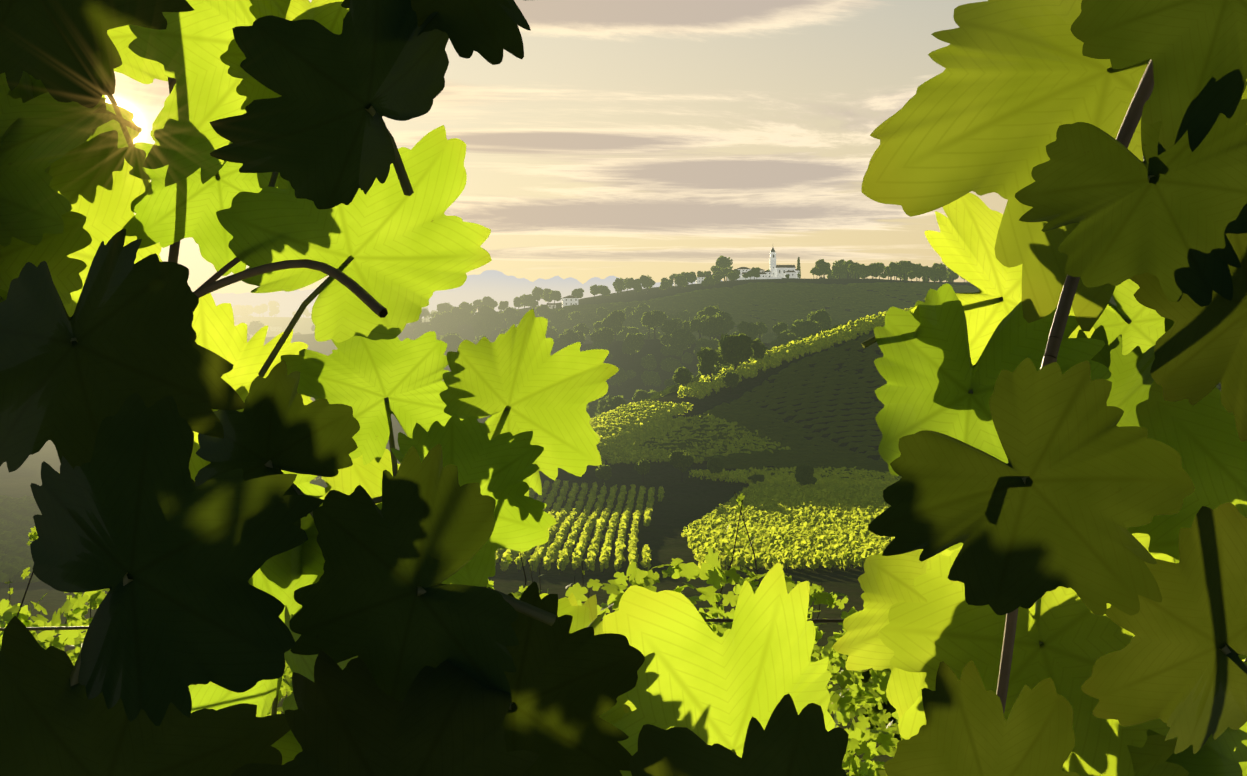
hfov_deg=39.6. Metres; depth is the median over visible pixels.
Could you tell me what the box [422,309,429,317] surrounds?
tree
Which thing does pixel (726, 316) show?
tree
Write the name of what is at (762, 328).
tree
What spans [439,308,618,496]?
vine leaf
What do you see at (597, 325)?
tree
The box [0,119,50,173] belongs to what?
vine leaf
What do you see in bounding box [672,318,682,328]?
tree
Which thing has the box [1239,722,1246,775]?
vine leaf
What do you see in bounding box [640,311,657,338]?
tree
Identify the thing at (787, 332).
tree
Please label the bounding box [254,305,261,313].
tree
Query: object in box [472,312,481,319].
tree
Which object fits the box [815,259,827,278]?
tree
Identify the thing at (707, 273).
tree
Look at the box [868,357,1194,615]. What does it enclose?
vine leaf
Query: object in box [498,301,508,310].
tree
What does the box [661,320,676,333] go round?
tree
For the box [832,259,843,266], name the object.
tree
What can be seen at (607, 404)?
tree
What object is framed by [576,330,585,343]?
tree
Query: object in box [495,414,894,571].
vineyard
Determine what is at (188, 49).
vine leaf
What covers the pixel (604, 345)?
tree
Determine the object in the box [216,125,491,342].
vine leaf
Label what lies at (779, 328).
tree
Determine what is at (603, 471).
tree
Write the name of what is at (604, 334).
tree
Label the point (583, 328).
tree
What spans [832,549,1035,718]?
vine leaf
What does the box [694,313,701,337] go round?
tree
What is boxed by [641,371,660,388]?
tree
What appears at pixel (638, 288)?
tree
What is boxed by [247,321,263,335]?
tree
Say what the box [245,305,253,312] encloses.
tree
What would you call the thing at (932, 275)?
tree
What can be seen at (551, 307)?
cream village walls
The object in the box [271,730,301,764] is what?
vine leaf
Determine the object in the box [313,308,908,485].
lit vineyard
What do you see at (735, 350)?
tree
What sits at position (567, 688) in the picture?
vine leaf
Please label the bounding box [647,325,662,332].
tree
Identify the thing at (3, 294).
vine leaf
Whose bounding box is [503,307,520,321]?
tree
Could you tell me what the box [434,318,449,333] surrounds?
tree
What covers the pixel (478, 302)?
tree
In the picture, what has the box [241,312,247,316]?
tree
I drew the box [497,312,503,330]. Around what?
tree
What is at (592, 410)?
tree
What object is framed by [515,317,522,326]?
tree
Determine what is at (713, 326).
tree
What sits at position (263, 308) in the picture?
tree
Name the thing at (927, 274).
tree
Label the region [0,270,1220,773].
ground
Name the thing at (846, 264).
tree
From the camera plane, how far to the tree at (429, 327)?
1167.96 m
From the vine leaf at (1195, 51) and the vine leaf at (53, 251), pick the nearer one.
the vine leaf at (1195, 51)
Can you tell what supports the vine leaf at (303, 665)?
attached to the leaf petioles
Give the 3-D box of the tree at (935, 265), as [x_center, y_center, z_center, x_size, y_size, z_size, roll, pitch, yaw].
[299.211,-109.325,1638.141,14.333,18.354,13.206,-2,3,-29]
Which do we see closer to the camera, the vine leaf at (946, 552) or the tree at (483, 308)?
the vine leaf at (946, 552)
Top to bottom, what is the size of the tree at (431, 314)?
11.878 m
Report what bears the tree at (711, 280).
on the ground
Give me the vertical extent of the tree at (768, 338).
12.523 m
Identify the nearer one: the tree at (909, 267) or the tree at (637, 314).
the tree at (637, 314)
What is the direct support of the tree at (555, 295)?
on the ground
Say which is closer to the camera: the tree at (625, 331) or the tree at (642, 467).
the tree at (642, 467)
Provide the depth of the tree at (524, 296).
1334.49 m
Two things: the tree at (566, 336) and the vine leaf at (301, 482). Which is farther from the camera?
the tree at (566, 336)
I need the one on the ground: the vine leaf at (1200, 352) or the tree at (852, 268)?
the tree at (852, 268)
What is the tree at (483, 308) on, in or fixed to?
on the ground
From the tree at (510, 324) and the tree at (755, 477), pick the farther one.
the tree at (510, 324)
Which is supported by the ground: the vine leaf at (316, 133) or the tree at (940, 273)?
the tree at (940, 273)
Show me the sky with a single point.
(658, 139)
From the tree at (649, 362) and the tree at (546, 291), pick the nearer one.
the tree at (649, 362)
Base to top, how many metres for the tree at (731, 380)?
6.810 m
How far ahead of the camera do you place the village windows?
1545.31 m
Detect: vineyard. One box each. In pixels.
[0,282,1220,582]
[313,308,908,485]
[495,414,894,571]
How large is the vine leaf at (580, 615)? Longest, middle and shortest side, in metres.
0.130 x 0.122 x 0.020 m
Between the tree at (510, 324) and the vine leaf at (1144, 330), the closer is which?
the vine leaf at (1144, 330)
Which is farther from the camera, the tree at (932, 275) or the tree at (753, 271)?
the tree at (932, 275)
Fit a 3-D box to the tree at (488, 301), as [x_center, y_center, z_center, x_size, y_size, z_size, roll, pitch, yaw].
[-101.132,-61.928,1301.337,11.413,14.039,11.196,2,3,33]
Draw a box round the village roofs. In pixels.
[264,265,799,326]
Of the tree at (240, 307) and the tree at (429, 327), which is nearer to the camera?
the tree at (429, 327)
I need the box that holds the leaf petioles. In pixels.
[0,67,1246,753]
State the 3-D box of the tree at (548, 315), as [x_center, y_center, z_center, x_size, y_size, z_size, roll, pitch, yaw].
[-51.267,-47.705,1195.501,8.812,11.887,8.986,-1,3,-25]
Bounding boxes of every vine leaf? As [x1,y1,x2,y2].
[0,0,193,107]
[0,73,114,246]
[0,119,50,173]
[0,211,91,304]
[0,229,244,471]
[0,289,7,300]
[0,616,290,775]
[7,71,33,102]
[28,74,138,147]
[30,393,324,725]
[49,130,162,316]
[101,25,167,97]
[122,131,277,275]
[128,0,287,188]
[189,293,312,481]
[189,529,316,716]
[195,360,359,527]
[209,0,448,208]
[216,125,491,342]
[220,0,348,109]
[230,650,539,775]
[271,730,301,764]
[281,331,463,464]
[281,470,324,495]
[282,605,357,713]
[289,444,518,701]
[293,448,399,615]
[341,0,530,64]
[376,414,556,586]
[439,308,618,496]
[501,581,644,775]
[540,593,627,724]
[557,597,591,632]
[568,592,636,710]
[603,563,834,775]
[623,704,630,712]
[629,694,848,775]
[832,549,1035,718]
[861,0,1246,330]
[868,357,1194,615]
[873,284,1110,550]
[878,533,1177,775]
[878,770,886,775]
[884,660,1080,775]
[910,193,1094,364]
[941,545,962,555]
[1015,81,1246,306]
[1070,0,1246,154]
[1077,325,1154,426]
[1081,502,1246,753]
[1093,279,1164,354]
[1127,381,1246,659]
[1127,730,1188,775]
[1130,233,1246,441]
[1147,662,1246,775]
[1164,318,1173,332]
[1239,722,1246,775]
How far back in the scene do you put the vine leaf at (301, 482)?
1.19 m
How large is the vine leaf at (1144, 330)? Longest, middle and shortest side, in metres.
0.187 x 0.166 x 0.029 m
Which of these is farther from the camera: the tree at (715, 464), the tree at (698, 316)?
the tree at (698, 316)
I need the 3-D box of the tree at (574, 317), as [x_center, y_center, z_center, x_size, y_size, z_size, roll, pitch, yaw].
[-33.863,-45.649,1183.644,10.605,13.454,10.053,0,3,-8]
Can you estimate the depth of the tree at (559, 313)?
1186.29 m
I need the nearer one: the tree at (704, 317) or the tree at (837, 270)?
the tree at (704, 317)
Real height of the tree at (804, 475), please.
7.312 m
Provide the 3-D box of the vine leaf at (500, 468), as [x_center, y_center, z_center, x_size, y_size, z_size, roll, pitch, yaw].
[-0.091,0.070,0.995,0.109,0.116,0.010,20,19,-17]
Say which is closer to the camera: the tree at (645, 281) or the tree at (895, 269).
the tree at (645, 281)
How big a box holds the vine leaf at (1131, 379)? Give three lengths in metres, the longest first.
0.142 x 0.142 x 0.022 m
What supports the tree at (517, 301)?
on the ground
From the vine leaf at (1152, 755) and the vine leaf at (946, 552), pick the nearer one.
the vine leaf at (1152, 755)
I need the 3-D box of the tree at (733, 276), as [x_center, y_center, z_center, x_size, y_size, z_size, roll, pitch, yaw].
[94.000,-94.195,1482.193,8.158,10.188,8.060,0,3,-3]
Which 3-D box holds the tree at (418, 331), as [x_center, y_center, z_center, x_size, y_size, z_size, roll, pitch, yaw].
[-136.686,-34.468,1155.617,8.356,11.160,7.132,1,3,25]
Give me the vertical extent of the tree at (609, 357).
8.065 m
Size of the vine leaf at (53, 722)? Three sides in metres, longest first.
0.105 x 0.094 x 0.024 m
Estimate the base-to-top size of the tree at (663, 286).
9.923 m
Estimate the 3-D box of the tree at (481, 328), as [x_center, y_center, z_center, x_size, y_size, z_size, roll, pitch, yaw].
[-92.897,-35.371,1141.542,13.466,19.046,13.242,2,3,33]
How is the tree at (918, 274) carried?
on the ground
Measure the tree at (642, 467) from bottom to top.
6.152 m
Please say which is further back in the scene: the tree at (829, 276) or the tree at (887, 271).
the tree at (829, 276)
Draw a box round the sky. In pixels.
[105,0,1007,293]
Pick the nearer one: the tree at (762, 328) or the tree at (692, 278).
the tree at (762, 328)
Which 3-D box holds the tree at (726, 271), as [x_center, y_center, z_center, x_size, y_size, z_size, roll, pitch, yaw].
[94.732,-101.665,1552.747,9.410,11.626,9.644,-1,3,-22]
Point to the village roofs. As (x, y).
(777, 266)
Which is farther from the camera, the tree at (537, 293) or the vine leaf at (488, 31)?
the tree at (537, 293)
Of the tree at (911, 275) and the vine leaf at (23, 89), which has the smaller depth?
the vine leaf at (23, 89)
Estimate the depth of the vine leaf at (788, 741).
0.54 m
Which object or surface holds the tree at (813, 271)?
on the ground
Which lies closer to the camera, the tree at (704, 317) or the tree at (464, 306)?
the tree at (704, 317)
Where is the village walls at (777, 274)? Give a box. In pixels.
[270,252,799,330]
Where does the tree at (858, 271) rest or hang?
on the ground
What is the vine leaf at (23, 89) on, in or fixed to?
attached to the leaf petioles
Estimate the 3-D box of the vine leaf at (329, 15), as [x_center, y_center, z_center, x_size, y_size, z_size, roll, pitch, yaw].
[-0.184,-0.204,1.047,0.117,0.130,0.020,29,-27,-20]
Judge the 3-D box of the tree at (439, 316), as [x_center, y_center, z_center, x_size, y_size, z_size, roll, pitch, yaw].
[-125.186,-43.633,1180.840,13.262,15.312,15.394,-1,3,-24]
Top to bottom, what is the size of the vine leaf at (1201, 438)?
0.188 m
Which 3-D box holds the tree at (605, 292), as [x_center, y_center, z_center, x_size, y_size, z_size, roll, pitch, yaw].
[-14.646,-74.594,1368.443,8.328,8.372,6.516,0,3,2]
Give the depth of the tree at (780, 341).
891.28 m
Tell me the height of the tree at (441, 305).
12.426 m
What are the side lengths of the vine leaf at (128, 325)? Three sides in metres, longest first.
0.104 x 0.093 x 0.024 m
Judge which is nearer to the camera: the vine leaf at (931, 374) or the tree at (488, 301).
the vine leaf at (931, 374)
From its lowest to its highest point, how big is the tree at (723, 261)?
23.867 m
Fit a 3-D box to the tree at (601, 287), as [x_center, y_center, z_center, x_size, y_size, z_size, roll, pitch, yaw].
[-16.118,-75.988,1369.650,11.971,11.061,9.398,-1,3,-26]
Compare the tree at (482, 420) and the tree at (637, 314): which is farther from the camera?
the tree at (637, 314)
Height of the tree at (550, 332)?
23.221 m
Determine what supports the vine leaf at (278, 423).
on the leaf petioles
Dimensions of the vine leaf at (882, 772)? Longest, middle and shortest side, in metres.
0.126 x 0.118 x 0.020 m
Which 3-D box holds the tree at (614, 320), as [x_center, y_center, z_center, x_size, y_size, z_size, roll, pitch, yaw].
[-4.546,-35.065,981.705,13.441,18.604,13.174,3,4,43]
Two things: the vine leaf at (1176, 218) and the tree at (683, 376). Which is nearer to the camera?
the vine leaf at (1176, 218)
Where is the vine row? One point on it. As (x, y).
(844, 705)
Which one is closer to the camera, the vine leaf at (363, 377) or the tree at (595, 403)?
the vine leaf at (363, 377)
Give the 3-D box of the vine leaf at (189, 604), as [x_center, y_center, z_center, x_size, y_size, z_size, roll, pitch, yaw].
[-0.138,0.051,0.520,0.094,0.098,0.023,0,3,8]
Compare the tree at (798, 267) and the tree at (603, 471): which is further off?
the tree at (798, 267)
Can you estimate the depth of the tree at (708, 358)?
532.00 m
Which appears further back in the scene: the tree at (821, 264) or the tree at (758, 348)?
the tree at (821, 264)
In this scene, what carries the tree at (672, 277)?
on the ground
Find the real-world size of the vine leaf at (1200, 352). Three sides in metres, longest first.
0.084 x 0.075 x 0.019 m
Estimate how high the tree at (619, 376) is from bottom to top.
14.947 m
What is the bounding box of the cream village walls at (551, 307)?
[477,270,764,311]
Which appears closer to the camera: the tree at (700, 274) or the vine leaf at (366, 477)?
the vine leaf at (366, 477)
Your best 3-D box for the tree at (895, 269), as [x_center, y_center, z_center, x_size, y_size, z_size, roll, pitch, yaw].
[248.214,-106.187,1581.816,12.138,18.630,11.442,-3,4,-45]
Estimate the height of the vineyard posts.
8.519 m
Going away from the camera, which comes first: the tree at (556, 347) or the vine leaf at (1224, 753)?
the vine leaf at (1224, 753)
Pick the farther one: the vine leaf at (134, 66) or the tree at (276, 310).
the tree at (276, 310)
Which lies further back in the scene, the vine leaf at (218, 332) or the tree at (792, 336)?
the tree at (792, 336)
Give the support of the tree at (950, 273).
on the ground
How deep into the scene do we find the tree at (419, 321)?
1187.67 m
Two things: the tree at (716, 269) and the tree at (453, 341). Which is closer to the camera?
the tree at (453, 341)
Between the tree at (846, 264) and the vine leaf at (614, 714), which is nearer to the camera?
the vine leaf at (614, 714)
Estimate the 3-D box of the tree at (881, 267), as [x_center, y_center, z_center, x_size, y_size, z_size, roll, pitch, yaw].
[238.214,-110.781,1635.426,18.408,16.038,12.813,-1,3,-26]
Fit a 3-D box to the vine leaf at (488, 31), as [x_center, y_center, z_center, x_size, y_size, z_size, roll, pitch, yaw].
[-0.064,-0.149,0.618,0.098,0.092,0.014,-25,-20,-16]
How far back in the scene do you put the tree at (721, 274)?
1519.92 m
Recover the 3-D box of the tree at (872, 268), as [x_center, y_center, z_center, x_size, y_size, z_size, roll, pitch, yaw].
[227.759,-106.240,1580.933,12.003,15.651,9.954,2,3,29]
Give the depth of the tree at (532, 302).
1324.99 m
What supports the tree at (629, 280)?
on the ground
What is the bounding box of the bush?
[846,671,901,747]
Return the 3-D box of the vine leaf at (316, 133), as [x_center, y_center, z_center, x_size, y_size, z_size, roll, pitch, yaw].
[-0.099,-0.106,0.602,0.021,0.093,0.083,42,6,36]
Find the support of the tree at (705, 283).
on the ground
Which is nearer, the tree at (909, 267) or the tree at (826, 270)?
the tree at (826, 270)
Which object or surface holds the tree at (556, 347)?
on the ground
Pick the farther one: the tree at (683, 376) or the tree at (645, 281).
the tree at (645, 281)
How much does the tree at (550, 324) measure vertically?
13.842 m
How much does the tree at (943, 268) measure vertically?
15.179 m
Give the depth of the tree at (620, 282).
1384.85 m
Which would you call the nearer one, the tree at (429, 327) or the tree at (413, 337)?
the tree at (413, 337)
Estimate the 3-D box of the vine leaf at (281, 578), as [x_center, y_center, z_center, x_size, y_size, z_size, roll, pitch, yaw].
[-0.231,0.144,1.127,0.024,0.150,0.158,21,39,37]
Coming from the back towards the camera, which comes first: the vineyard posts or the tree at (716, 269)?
the tree at (716, 269)
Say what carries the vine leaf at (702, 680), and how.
on the leaf petioles
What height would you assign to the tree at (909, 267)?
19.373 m
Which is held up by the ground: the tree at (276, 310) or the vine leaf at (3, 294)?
the tree at (276, 310)
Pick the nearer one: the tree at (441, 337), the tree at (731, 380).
the tree at (731, 380)
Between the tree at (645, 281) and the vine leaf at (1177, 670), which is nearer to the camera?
the vine leaf at (1177, 670)
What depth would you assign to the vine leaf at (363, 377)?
1.09 m
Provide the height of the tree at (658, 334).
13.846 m
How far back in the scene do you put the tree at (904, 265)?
1631.34 m
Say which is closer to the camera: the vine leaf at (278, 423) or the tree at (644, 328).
the vine leaf at (278, 423)
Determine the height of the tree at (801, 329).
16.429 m
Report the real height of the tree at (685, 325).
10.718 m
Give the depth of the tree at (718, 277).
1455.32 m
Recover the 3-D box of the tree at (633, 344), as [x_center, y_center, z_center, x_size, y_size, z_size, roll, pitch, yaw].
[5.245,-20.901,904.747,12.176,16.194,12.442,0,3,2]
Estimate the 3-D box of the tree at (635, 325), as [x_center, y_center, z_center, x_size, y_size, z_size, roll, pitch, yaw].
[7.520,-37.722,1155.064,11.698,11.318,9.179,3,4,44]
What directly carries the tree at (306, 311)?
on the ground
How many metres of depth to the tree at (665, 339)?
916.92 m
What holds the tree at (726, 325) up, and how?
on the ground
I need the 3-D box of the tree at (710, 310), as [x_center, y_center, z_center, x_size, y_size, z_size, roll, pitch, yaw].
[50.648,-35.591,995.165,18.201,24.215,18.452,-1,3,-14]
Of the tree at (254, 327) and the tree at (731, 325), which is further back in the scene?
the tree at (254, 327)
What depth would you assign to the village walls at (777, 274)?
1585.42 m
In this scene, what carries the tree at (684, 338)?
on the ground
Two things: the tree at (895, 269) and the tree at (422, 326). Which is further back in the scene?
the tree at (895, 269)
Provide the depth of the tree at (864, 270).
1607.14 m
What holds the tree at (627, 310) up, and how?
on the ground
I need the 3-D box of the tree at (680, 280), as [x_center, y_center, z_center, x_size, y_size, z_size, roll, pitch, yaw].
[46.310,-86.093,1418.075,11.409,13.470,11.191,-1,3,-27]
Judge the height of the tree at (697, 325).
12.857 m
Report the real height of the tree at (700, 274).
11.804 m
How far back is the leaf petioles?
0.69 m
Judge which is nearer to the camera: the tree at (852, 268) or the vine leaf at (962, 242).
the vine leaf at (962, 242)
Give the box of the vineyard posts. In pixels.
[509,483,885,573]
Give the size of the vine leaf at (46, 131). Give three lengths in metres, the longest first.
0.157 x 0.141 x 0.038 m
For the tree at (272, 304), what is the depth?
3196.89 m
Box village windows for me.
[276,254,793,330]
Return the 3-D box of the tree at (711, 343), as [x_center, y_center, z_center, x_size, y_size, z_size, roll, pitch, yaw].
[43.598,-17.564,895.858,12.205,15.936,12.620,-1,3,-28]
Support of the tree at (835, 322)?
on the ground
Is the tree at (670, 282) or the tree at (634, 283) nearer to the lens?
the tree at (634, 283)
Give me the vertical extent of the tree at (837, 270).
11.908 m
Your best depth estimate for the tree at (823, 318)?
969.62 m
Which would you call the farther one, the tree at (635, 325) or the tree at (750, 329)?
the tree at (635, 325)
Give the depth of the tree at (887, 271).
1591.66 m
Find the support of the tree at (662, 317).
on the ground
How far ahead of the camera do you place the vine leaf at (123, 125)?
1.17 m
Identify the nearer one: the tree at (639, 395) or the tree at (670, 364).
the tree at (639, 395)
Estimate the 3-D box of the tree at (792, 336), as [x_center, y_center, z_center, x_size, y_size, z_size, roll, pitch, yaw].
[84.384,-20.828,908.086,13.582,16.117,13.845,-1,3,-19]
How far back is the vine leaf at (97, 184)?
1.11 m
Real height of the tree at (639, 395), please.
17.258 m
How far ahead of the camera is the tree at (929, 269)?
1653.88 m
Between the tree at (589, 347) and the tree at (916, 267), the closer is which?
the tree at (589, 347)
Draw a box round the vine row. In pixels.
[0,493,1244,775]
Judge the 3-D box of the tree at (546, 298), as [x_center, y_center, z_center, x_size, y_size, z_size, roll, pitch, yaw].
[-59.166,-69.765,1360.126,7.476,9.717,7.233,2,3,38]
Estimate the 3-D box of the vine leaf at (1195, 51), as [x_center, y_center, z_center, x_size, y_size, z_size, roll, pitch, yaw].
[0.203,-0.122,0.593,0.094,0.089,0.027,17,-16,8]
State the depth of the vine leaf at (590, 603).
1.17 m
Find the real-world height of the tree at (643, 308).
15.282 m
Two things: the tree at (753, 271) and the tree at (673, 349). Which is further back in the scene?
the tree at (753, 271)
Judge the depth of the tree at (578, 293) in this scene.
1362.54 m
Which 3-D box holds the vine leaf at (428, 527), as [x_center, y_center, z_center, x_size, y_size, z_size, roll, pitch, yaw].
[-0.071,0.065,0.545,0.081,0.087,0.012,-20,-9,13]
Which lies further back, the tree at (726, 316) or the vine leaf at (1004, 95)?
the tree at (726, 316)
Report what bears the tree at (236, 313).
on the ground
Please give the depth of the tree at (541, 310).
1192.56 m
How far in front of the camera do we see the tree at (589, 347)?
898.15 m
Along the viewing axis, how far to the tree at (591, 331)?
1140.93 m
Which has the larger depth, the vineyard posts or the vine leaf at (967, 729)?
the vineyard posts
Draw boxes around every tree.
[233,306,245,316]
[233,310,239,316]
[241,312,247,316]
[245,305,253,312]
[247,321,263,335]
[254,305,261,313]
[259,304,267,316]
[268,301,279,316]
[272,307,279,313]
[302,308,308,316]
[409,311,423,328]
[410,334,419,339]
[413,323,425,330]
[413,328,424,335]
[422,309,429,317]
[425,324,435,332]
[429,312,438,320]
[430,313,448,334]
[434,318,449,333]
[437,303,447,312]
[440,333,462,341]
[442,334,460,353]
[450,306,462,317]
[459,301,474,325]
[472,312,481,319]
[473,299,483,306]
[473,320,491,337]
[477,416,488,422]
[478,305,495,314]
[482,296,497,306]
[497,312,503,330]
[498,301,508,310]
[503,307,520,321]
[507,321,515,328]
[513,297,523,310]
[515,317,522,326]
[520,294,532,310]
[526,298,538,306]
[532,286,543,305]
[535,304,550,317]
[542,288,550,298]
[543,294,551,301]
[545,311,552,320]
[545,325,557,338]
[546,337,560,352]
[548,321,553,327]
[549,290,561,302]
[551,308,565,321]
[558,328,579,346]
[566,311,581,326]
[571,288,583,297]
[574,323,589,343]
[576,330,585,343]
[584,346,598,350]
[585,326,594,342]
[588,406,599,417]
[590,284,598,299]
[590,327,614,344]
[590,391,608,407]
[592,342,609,349]
[593,321,602,330]
[595,395,627,415]
[595,464,611,485]
[598,285,610,293]
[601,289,609,295]
[601,310,625,340]
[604,354,612,361]
[609,366,627,395]
[615,278,626,294]
[618,326,639,340]
[622,333,644,362]
[624,277,633,293]
[624,307,636,318]
[628,310,642,323]
[628,323,640,331]
[629,279,640,293]
[632,389,655,401]
[634,284,641,294]
[634,459,650,482]
[636,303,649,312]
[639,275,652,293]
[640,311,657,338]
[641,325,650,331]
[641,354,656,369]
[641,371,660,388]
[644,332,660,338]
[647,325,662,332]
[650,310,667,338]
[659,281,668,289]
[659,334,672,345]
[660,357,683,376]
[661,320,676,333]
[666,343,682,358]
[667,279,672,288]
[669,274,675,281]
[669,450,693,481]
[670,329,695,354]
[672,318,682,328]
[672,367,692,386]
[674,275,687,290]
[680,272,690,286]
[681,320,693,332]
[688,273,696,282]
[689,318,704,338]
[693,339,718,355]
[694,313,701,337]
[696,347,723,388]
[697,271,704,277]
[697,305,722,338]
[701,280,708,288]
[701,315,712,339]
[701,315,725,338]
[703,277,715,284]
[704,271,710,275]
[707,455,723,473]
[712,266,723,272]
[712,274,721,285]
[713,315,728,340]
[715,311,731,338]
[716,255,732,280]
[716,271,725,281]
[717,333,753,369]
[723,319,734,333]
[723,372,738,392]
[724,268,731,280]
[729,272,737,283]
[737,321,757,339]
[747,473,764,483]
[749,267,760,279]
[750,338,766,359]
[755,322,767,339]
[761,333,776,342]
[770,333,797,347]
[770,337,792,348]
[772,322,787,335]
[780,330,794,333]
[790,319,820,337]
[795,464,816,485]
[797,257,800,277]
[806,309,831,328]
[810,268,816,274]
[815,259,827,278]
[816,266,830,278]
[827,270,834,278]
[831,319,842,325]
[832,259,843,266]
[832,265,842,277]
[842,260,853,277]
[848,264,856,278]
[852,264,861,278]
[861,265,870,275]
[866,263,879,279]
[870,262,885,277]
[884,266,894,280]
[889,262,901,281]
[897,260,908,279]
[901,261,912,280]
[907,271,915,281]
[911,263,923,280]
[915,271,922,278]
[923,267,932,271]
[923,271,929,277]
[930,268,937,280]
[932,263,946,281]
[933,266,946,281]
[934,268,946,282]
[946,268,955,279]
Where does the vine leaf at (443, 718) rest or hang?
on the leaf petioles
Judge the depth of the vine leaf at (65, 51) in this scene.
0.62 m
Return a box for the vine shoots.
[0,59,1153,711]
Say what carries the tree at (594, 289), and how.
on the ground
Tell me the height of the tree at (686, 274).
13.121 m
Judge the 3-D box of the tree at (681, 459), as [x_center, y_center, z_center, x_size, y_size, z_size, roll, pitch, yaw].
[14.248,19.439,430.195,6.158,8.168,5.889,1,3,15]
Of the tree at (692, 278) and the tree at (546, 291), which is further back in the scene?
the tree at (692, 278)
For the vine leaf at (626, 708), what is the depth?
1.03 m
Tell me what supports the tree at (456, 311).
on the ground

